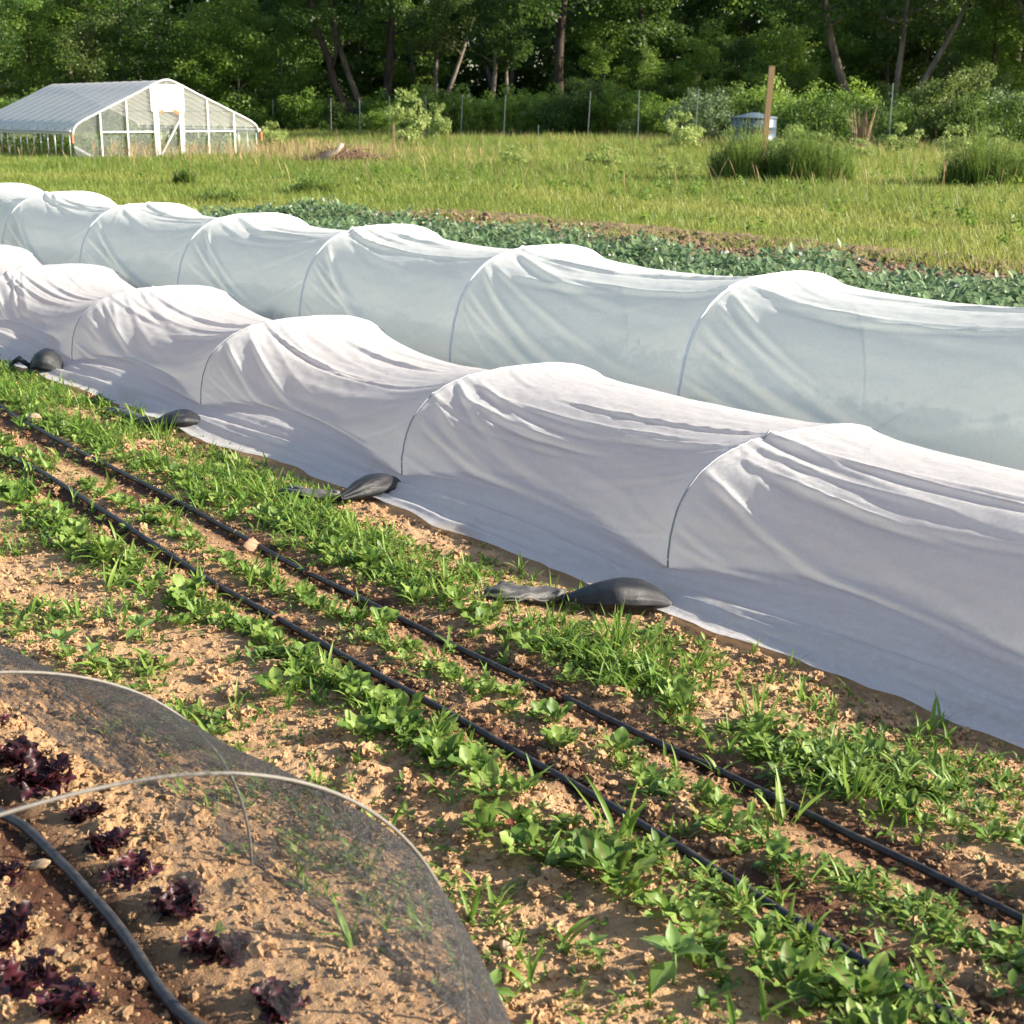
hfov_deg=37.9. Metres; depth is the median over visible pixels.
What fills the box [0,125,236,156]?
greenhouse crop
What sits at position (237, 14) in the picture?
tall tree
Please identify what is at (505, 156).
shrub
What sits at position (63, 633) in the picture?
broadleaf seedling
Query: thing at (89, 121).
shrub
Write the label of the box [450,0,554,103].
tall tree
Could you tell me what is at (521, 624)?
beet plant
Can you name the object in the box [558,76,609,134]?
shrub
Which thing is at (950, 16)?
young tree
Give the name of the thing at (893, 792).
beet plant
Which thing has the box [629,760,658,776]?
beet plant
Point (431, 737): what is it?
beet plant
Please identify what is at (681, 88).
young tree
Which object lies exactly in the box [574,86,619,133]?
shrub
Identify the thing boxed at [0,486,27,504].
beet plant
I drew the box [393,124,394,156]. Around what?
wooden stake
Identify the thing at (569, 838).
beet plant
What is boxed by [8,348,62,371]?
sandbag
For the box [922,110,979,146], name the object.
shrub
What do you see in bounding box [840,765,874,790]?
beet plant
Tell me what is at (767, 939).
beet plant
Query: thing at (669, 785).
beet plant
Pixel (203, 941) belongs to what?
red lettuce
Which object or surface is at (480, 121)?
shrub
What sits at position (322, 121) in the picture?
shrub
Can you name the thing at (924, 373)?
row cover tunnel
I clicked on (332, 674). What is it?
beet plant
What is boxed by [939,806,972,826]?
beet plant
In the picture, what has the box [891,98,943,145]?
shrub
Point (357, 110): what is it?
shrub
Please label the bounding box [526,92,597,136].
shrub
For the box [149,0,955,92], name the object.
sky
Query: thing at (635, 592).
sandbag
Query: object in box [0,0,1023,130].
wood
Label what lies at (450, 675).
beet plant
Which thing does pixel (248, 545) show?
stone
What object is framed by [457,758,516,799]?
beet plant
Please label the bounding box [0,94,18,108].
shrub
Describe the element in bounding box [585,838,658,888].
beet plant
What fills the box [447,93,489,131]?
shrub
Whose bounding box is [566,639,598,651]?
beet plant
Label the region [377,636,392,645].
beet plant
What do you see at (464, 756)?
beet plant
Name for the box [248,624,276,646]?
beet plant
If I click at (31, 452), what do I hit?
beet plant
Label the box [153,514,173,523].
beet plant
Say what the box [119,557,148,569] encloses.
beet plant
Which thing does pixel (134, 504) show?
beet plant
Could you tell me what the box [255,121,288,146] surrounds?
shrub
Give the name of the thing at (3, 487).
beet plant
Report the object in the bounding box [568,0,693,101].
tall tree
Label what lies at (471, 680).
beet plant
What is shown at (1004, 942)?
beet plant
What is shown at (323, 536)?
beet plant
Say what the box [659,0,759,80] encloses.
tall tree
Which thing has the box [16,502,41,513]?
beet plant
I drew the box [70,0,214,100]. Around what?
young tree
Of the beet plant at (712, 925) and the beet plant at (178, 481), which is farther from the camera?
the beet plant at (178, 481)
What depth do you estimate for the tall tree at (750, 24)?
113.53 m
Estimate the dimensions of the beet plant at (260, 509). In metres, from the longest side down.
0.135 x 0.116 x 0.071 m
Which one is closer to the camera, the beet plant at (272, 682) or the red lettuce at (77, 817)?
the red lettuce at (77, 817)
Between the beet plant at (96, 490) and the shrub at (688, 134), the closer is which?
the beet plant at (96, 490)
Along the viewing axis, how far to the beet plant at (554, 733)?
4.13 m
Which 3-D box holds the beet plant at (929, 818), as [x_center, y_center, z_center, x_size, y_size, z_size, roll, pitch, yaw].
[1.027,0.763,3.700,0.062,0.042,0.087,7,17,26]
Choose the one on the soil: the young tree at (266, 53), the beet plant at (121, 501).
the beet plant at (121, 501)
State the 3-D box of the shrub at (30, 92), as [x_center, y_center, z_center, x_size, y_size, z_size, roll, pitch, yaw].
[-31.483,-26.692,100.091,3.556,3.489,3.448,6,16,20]
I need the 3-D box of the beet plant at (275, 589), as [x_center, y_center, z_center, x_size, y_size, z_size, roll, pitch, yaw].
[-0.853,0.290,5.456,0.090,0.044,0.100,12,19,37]
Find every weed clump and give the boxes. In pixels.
[169,165,201,187]
[193,186,250,204]
[289,171,339,195]
[703,109,780,184]
[765,113,860,184]
[931,102,1023,188]
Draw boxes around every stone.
[27,413,41,421]
[29,858,50,870]
[195,694,202,705]
[242,539,259,551]
[500,940,512,951]
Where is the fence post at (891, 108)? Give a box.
[889,83,893,133]
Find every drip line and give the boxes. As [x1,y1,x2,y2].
[0,403,1023,923]
[10,455,963,1021]
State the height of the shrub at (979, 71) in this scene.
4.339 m
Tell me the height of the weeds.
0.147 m
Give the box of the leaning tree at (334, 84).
[276,0,368,131]
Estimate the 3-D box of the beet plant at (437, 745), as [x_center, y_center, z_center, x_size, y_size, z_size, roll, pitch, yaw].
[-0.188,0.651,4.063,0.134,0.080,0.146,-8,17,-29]
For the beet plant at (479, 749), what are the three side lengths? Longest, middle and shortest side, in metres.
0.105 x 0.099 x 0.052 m
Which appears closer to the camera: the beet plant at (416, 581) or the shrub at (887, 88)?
the beet plant at (416, 581)
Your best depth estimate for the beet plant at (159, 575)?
5.62 m
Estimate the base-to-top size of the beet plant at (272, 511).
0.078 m
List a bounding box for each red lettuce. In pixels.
[0,712,28,728]
[0,735,38,767]
[0,859,25,885]
[0,900,40,951]
[0,947,69,1001]
[7,748,76,801]
[32,976,102,1023]
[62,801,107,827]
[81,826,130,855]
[93,848,162,890]
[147,876,207,921]
[178,927,251,968]
[250,976,312,1023]
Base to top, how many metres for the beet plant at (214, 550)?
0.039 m
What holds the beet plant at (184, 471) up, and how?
on the soil
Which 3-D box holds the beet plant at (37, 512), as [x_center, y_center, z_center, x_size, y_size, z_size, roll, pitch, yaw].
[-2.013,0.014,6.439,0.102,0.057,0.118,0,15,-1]
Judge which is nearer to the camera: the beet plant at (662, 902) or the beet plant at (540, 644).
the beet plant at (662, 902)
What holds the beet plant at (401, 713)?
on the soil
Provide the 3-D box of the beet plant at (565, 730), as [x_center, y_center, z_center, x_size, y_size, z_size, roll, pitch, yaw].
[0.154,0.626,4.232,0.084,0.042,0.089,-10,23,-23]
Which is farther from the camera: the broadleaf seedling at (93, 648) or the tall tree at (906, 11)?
the tall tree at (906, 11)
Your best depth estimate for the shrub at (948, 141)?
53.31 m
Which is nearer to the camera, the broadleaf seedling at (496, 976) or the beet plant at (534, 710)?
the broadleaf seedling at (496, 976)
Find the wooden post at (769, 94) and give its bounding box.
[760,65,774,162]
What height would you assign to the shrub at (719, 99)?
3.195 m
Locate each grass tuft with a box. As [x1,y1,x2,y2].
[143,408,178,446]
[564,772,649,839]
[586,600,645,650]
[728,673,795,722]
[756,765,828,825]
[824,752,898,804]
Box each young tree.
[0,0,42,100]
[0,0,68,100]
[0,1,88,97]
[0,4,39,104]
[21,0,129,129]
[32,6,129,132]
[60,0,169,125]
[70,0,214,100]
[121,3,200,126]
[158,1,231,106]
[164,3,234,126]
[183,0,293,121]
[188,0,285,114]
[229,1,328,126]
[247,0,356,131]
[262,0,375,112]
[307,0,414,109]
[364,0,465,129]
[499,0,610,106]
[539,0,643,111]
[564,13,635,104]
[618,0,702,109]
[627,45,674,132]
[660,19,736,129]
[665,18,739,108]
[677,0,802,99]
[707,34,762,105]
[740,3,824,107]
[744,0,825,111]
[787,0,880,106]
[823,0,942,108]
[875,0,1004,108]
[917,32,1006,106]
[934,0,1023,97]
[935,0,1023,96]
[965,0,1023,85]
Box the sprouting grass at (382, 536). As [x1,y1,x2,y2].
[0,356,1023,1023]
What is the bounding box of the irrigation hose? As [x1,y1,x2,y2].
[0,806,205,1023]
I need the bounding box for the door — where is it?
[156,108,182,154]
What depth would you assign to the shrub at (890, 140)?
53.34 m
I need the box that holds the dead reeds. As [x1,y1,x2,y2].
[848,104,878,146]
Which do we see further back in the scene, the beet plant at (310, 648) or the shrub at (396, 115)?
the shrub at (396, 115)
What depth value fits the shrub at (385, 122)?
98.54 m
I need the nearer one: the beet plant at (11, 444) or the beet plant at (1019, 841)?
the beet plant at (1019, 841)
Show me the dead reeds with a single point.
(862, 126)
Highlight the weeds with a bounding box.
[0,360,1023,1023]
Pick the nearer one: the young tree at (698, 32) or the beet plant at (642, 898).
the beet plant at (642, 898)
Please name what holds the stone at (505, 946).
on the soil
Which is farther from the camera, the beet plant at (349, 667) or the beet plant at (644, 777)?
the beet plant at (349, 667)
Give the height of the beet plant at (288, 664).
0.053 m
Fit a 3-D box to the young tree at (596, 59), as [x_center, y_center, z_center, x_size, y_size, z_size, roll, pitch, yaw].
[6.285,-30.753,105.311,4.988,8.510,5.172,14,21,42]
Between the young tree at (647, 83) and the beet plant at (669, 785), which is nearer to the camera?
the beet plant at (669, 785)
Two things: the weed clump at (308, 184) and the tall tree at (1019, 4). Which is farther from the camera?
the tall tree at (1019, 4)
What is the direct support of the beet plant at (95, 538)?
on the soil
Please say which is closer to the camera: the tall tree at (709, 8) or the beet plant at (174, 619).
the beet plant at (174, 619)
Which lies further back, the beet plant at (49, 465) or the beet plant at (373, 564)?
the beet plant at (49, 465)
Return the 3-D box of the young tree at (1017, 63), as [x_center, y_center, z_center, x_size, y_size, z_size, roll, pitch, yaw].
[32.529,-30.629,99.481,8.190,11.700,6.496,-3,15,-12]
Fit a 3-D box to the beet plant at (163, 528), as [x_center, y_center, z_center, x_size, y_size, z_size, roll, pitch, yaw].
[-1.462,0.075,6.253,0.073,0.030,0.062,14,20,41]
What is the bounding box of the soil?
[0,359,1023,1023]
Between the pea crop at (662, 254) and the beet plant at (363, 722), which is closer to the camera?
the beet plant at (363, 722)
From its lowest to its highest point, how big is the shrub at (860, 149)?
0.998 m
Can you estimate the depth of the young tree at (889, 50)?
103.48 m
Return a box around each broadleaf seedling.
[43,627,82,658]
[76,642,109,670]
[126,612,154,639]
[472,968,515,997]
[578,932,607,958]
[640,919,709,994]
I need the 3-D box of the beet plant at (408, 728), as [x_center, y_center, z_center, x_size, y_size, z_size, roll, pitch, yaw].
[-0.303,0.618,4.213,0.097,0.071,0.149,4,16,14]
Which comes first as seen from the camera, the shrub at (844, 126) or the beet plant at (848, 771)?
the beet plant at (848, 771)
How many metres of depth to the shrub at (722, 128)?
80.26 m
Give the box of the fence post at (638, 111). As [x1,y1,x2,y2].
[638,90,639,128]
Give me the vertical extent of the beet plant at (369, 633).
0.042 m
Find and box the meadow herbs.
[59,139,1023,250]
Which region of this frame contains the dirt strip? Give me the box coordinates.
[415,209,1023,281]
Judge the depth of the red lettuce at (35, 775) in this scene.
3.93 m
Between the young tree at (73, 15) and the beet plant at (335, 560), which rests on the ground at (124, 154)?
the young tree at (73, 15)
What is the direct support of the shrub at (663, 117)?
on the ground at (124, 154)
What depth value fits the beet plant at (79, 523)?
6.29 m
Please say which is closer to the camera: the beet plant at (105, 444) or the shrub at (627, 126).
the beet plant at (105, 444)
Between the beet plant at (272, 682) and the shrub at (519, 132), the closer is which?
the beet plant at (272, 682)
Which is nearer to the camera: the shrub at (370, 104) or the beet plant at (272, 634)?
the beet plant at (272, 634)
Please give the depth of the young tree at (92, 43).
102.42 m
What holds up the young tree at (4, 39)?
on the ground at (124, 154)
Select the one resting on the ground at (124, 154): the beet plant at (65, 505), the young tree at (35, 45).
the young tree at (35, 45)
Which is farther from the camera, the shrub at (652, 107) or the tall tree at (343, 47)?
the tall tree at (343, 47)
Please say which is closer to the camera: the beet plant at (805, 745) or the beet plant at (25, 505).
the beet plant at (805, 745)
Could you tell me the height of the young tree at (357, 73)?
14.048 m
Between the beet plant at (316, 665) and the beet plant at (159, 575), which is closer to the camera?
the beet plant at (316, 665)
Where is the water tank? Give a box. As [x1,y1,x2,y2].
[730,112,777,144]
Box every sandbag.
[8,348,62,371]
[106,404,200,426]
[278,473,400,502]
[481,577,672,607]
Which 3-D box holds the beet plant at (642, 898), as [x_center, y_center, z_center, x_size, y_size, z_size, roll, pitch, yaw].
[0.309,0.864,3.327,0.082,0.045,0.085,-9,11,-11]
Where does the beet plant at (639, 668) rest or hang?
on the soil
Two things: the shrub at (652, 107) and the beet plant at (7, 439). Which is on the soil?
the beet plant at (7, 439)
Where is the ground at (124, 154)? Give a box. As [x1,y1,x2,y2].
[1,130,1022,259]
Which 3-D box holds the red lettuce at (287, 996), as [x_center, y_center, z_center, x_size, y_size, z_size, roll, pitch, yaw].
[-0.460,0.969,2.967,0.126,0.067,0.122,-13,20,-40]
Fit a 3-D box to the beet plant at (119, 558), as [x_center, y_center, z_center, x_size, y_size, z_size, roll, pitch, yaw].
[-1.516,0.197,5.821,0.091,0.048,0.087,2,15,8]
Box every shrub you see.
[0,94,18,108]
[15,87,37,100]
[77,114,98,132]
[86,109,128,130]
[120,118,140,134]
[229,104,259,127]
[248,107,275,129]
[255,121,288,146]
[264,107,297,130]
[276,86,326,130]
[290,103,348,131]
[325,99,349,130]
[334,100,369,131]
[344,109,384,132]
[354,87,403,124]
[367,106,393,131]
[378,105,405,132]
[383,87,431,142]
[392,84,441,132]
[415,85,459,134]
[420,102,451,138]
[422,83,480,134]
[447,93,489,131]
[449,115,479,132]
[465,90,504,132]
[482,110,513,133]
[488,83,547,134]
[498,144,530,166]
[507,94,524,130]
[512,111,543,135]
[518,82,577,134]
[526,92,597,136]
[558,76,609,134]
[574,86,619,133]
[579,77,627,134]
[584,142,622,170]
[586,79,647,134]
[617,107,652,135]
[630,91,676,135]
[636,95,674,132]
[648,109,679,137]
[649,155,676,174]
[654,111,705,150]
[662,85,734,139]
[668,97,705,135]
[676,160,701,176]
[697,116,720,136]
[702,82,747,135]
[721,106,754,133]
[725,73,796,129]
[737,91,807,137]
[738,133,774,156]
[757,87,816,137]
[767,123,818,156]
[771,90,861,142]
[773,75,808,99]
[783,80,832,133]
[809,132,839,157]
[813,112,864,141]
[818,75,886,135]
[843,137,876,158]
[846,89,929,142]
[846,106,898,138]
[864,108,929,143]
[870,80,916,119]
[872,121,925,154]
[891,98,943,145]
[905,73,969,142]
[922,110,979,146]
[932,124,979,153]
[935,84,1023,148]
[946,61,1003,134]
[971,72,1023,110]
[974,92,1023,143]
[980,126,1008,150]
[981,84,1023,141]
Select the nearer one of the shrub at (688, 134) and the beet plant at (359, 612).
the beet plant at (359, 612)
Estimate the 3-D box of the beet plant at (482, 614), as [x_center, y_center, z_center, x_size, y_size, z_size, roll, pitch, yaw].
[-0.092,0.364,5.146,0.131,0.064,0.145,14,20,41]
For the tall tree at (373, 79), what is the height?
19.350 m
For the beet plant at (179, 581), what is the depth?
5.44 m
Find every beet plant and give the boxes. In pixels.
[0,434,14,445]
[0,446,17,458]
[0,478,9,491]
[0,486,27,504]
[3,476,35,489]
[4,404,22,409]
[5,441,15,446]
[8,394,26,405]
[13,505,26,512]
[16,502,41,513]
[19,487,38,499]
[21,403,40,411]
[27,450,43,459]
[30,507,55,522]
[31,400,50,408]
[39,498,53,505]
[41,461,55,470]
[47,500,72,513]
[52,534,79,548]
[59,423,76,430]
[59,522,89,536]
[66,517,87,526]
[70,532,93,539]
[71,538,97,550]
[72,434,86,443]
[74,521,91,529]
[75,475,91,484]
[78,481,96,491]
[81,537,109,552]
[83,476,97,483]
[90,535,127,551]
[91,445,109,454]
[91,486,107,495]
[94,442,112,448]
[94,549,111,562]
[105,491,117,498]
[106,573,137,586]
[107,445,124,453]
[107,492,132,500]
[110,556,128,567]
[111,495,136,506]
[114,450,131,461]
[116,567,141,574]
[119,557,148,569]
[125,501,141,509]
[128,462,143,471]
[131,455,145,464]
[136,513,160,522]
[141,503,161,513]
[141,580,159,593]
[147,571,169,583]
[148,454,169,465]
[150,464,165,474]
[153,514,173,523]
[156,525,171,532]
[159,588,184,609]
[160,461,185,476]
[161,580,175,588]
[162,527,182,537]
[166,574,206,595]
[167,613,192,625]
[168,588,199,607]
[170,471,199,478]
[174,469,197,475]
[175,473,196,485]
[177,540,195,550]
[180,525,204,540]
[184,595,213,609]
[185,578,198,589]
[188,487,210,501]
[197,600,224,614]
[200,545,218,554]
[204,492,229,503]
[205,612,233,624]
[214,500,227,508]
[215,549,234,557]
[218,508,238,519]
[218,554,240,566]
[225,559,246,574]
[228,612,259,624]
[230,617,273,633]
[245,501,270,515]
[248,564,264,576]
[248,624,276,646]
[252,566,276,580]
[255,666,301,696]
[257,506,290,522]
[258,621,281,634]
[259,642,282,656]
[262,630,291,644]
[265,579,284,585]
[269,584,293,596]
[270,645,299,658]
[272,537,286,550]
[275,511,298,525]
[280,656,313,669]
[283,656,324,679]
[288,639,319,656]
[291,523,306,531]
[291,584,317,597]
[296,593,318,603]
[304,594,338,609]
[315,534,328,545]
[317,548,335,557]
[318,533,353,550]
[320,553,346,565]
[320,666,346,683]
[322,601,344,615]
[326,660,361,683]
[333,670,371,691]
[337,709,376,736]
[338,606,372,622]
[343,680,388,700]
[351,545,387,564]
[354,558,379,572]
[358,628,386,642]
[361,684,404,705]
[365,606,400,625]
[374,705,425,733]
[375,563,393,572]
[377,569,404,583]
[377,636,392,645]
[381,689,425,713]
[388,715,426,739]
[390,577,408,588]
[391,647,417,663]
[397,576,425,588]
[401,583,435,598]
[405,636,422,652]
[413,732,470,767]
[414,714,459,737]
[419,660,437,673]
[421,730,448,758]
[436,661,463,672]
[438,666,462,685]
[441,585,474,602]
[442,584,461,598]
[447,745,495,772]
[452,599,483,614]
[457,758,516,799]
[457,797,502,836]
[458,743,499,759]
[460,604,500,625]
[460,676,474,687]
[461,627,483,638]
[462,760,487,776]
[467,772,498,794]
[474,671,502,695]
[477,600,503,613]
[486,799,539,827]
[493,695,524,713]
[497,773,542,796]
[497,822,545,857]
[498,684,521,697]
[500,619,527,631]
[510,624,548,650]
[517,634,562,653]
[522,813,576,836]
[526,698,555,719]
[540,697,573,723]
[540,726,580,750]
[546,827,603,866]
[550,724,580,735]
[553,662,584,681]
[561,826,585,844]
[563,826,635,874]
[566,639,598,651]
[583,662,615,679]
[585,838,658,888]
[586,649,604,661]
[598,727,643,751]
[599,873,655,902]
[613,751,647,768]
[627,771,662,790]
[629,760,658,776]
[630,659,664,680]
[632,885,667,908]
[643,893,700,922]
[647,676,670,695]
[654,684,701,713]
[657,674,694,698]
[658,777,684,799]
[665,900,720,939]
[675,715,696,728]
[676,915,730,945]
[677,931,730,972]
[691,778,723,798]
[699,786,742,812]
[701,807,747,830]
[713,719,742,731]
[725,835,761,853]
[736,710,775,736]
[738,920,792,965]
[739,728,776,752]
[745,941,832,994]
[749,948,807,977]
[763,836,798,862]
[764,737,804,760]
[780,849,812,875]
[786,980,821,1019]
[797,741,841,765]
[813,754,846,781]
[820,951,909,1002]
[833,997,876,1023]
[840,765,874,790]
[853,998,911,1023]
[878,788,928,813]
[889,785,905,797]
[913,807,938,827]
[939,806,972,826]
[969,819,1018,842]
[988,938,1023,963]
[1005,828,1023,848]
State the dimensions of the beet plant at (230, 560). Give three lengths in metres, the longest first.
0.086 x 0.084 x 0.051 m
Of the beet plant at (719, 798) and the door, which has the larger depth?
the door
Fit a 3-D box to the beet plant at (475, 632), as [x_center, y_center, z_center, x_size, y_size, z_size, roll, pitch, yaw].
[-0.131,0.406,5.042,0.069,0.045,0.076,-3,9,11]
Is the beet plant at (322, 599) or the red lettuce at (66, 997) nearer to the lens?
the red lettuce at (66, 997)
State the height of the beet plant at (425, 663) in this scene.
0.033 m
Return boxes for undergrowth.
[0,117,901,135]
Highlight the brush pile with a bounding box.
[290,143,400,164]
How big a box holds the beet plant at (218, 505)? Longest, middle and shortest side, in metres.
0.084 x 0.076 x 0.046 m
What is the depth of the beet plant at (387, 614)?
5.15 m
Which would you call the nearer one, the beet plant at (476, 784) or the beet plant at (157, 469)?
the beet plant at (476, 784)
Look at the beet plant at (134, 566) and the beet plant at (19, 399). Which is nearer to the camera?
the beet plant at (134, 566)
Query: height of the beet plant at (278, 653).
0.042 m
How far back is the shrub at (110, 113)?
102.23 m
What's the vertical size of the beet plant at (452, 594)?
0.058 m
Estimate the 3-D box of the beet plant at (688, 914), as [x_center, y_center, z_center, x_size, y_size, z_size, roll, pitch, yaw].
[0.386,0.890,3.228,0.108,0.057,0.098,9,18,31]
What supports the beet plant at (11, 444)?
on the soil
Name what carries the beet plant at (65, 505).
on the soil
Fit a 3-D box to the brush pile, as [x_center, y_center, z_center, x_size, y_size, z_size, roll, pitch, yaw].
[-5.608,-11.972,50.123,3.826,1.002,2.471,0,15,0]
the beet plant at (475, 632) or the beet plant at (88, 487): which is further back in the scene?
the beet plant at (88, 487)
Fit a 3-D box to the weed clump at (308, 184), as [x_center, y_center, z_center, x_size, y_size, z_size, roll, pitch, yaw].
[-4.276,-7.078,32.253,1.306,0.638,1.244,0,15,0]
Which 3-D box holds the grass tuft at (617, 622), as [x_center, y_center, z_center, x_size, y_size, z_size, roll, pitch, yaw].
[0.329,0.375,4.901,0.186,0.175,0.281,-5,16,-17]
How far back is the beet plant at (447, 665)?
4.72 m
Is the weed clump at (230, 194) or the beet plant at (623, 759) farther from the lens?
the weed clump at (230, 194)
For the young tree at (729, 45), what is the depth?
101.52 m
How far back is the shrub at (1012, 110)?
62.41 m
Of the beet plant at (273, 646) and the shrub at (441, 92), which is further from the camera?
the shrub at (441, 92)
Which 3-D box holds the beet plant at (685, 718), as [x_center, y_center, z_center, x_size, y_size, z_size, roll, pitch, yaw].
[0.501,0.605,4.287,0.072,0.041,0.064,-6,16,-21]
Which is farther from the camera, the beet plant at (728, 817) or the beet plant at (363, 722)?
the beet plant at (363, 722)
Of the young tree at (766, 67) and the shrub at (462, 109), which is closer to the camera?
the shrub at (462, 109)
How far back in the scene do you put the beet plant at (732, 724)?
4.28 m
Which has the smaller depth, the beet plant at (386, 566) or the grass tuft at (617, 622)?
the grass tuft at (617, 622)
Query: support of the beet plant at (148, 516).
on the soil
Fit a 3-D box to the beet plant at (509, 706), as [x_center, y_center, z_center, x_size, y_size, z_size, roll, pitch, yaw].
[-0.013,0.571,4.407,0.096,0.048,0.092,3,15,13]
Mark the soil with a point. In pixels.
(300, 969)
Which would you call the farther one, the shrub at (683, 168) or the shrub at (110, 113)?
the shrub at (110, 113)
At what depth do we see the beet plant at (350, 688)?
4.49 m
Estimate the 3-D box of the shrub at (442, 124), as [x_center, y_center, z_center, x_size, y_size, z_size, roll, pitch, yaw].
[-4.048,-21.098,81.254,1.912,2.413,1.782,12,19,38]
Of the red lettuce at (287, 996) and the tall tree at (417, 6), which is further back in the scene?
the tall tree at (417, 6)
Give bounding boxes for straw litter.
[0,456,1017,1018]
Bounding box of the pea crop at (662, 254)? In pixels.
[194,194,1023,306]
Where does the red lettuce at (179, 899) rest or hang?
on the soil
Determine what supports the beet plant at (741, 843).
on the soil
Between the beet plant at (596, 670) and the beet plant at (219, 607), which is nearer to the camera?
the beet plant at (596, 670)
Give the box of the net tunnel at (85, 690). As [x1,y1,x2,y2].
[0,629,511,1023]
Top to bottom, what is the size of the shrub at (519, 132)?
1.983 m
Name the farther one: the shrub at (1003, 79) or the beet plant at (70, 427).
the shrub at (1003, 79)
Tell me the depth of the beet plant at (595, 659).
4.79 m
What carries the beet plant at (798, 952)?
on the soil
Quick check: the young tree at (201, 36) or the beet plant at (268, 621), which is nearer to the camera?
the beet plant at (268, 621)
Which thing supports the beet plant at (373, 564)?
on the soil
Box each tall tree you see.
[0,2,46,88]
[29,0,107,129]
[200,0,270,87]
[276,0,387,119]
[287,1,351,101]
[306,0,369,106]
[341,0,416,85]
[342,0,447,127]
[344,0,462,100]
[388,0,525,94]
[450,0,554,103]
[460,0,534,111]
[467,0,533,96]
[508,0,643,128]
[523,1,630,70]
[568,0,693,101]
[604,0,703,101]
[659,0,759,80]
[717,0,847,91]
[746,0,900,101]
[841,0,1023,107]
[841,1,921,96]
[880,0,1000,106]
[973,2,1023,93]
[1013,0,1023,25]
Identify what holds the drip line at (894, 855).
on the soil
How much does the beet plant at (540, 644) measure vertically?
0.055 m
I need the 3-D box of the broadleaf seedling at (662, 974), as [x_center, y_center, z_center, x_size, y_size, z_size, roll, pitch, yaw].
[0.331,0.916,3.058,0.143,0.139,0.123,-5,16,-16]
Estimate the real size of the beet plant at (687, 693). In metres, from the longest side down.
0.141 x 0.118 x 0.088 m
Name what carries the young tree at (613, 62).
on the ground at (124, 154)
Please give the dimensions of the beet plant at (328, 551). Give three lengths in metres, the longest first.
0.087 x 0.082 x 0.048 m
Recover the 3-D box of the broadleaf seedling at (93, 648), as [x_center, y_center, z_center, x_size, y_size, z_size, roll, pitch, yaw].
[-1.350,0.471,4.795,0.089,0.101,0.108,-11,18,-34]
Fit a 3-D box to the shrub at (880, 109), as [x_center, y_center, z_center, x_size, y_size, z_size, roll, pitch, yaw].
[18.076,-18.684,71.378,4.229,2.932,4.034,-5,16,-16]
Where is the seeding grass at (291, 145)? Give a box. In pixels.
[0,128,1023,197]
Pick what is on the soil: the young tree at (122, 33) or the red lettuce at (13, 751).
the red lettuce at (13, 751)
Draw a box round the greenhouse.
[0,79,261,156]
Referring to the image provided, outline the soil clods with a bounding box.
[324,208,1023,293]
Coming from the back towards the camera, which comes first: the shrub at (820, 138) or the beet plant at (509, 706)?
the shrub at (820, 138)
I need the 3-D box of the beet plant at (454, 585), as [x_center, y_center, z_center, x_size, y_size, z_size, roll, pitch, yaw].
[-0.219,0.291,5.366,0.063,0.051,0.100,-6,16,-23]
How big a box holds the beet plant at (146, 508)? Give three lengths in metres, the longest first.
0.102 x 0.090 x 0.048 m
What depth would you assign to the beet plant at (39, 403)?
8.79 m
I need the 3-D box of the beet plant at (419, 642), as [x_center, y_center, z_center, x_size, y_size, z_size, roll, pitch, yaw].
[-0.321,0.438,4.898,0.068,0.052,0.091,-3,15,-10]
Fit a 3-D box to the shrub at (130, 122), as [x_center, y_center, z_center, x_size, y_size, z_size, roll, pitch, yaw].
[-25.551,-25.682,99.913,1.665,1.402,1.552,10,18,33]
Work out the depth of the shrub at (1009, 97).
68.78 m
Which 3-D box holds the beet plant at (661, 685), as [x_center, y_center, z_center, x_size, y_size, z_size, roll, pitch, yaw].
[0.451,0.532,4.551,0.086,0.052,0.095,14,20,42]
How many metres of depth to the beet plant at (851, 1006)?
2.87 m
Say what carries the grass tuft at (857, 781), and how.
on the soil
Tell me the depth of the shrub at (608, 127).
88.37 m
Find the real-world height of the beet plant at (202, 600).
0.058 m
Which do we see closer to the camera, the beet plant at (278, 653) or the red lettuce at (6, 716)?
the red lettuce at (6, 716)
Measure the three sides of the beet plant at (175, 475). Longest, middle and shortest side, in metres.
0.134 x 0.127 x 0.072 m
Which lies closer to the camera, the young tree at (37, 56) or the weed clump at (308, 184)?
the weed clump at (308, 184)
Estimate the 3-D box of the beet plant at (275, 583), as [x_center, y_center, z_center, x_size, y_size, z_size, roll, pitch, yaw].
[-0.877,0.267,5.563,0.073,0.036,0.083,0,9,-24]
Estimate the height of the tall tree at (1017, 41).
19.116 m
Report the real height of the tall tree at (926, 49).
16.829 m
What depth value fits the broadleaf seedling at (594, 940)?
3.18 m
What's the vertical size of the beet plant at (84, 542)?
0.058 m
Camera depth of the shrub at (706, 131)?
82.40 m
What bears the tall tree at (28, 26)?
on the ground at (124, 154)
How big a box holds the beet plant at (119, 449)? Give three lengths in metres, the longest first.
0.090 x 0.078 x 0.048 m
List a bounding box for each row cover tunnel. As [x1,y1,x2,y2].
[0,183,1023,470]
[0,245,1023,747]
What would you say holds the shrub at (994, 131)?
on the ground at (124, 154)
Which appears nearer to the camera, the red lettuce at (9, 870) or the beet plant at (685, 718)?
the red lettuce at (9, 870)
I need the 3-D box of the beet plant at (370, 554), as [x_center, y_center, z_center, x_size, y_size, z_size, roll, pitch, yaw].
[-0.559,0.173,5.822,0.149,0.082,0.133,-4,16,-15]

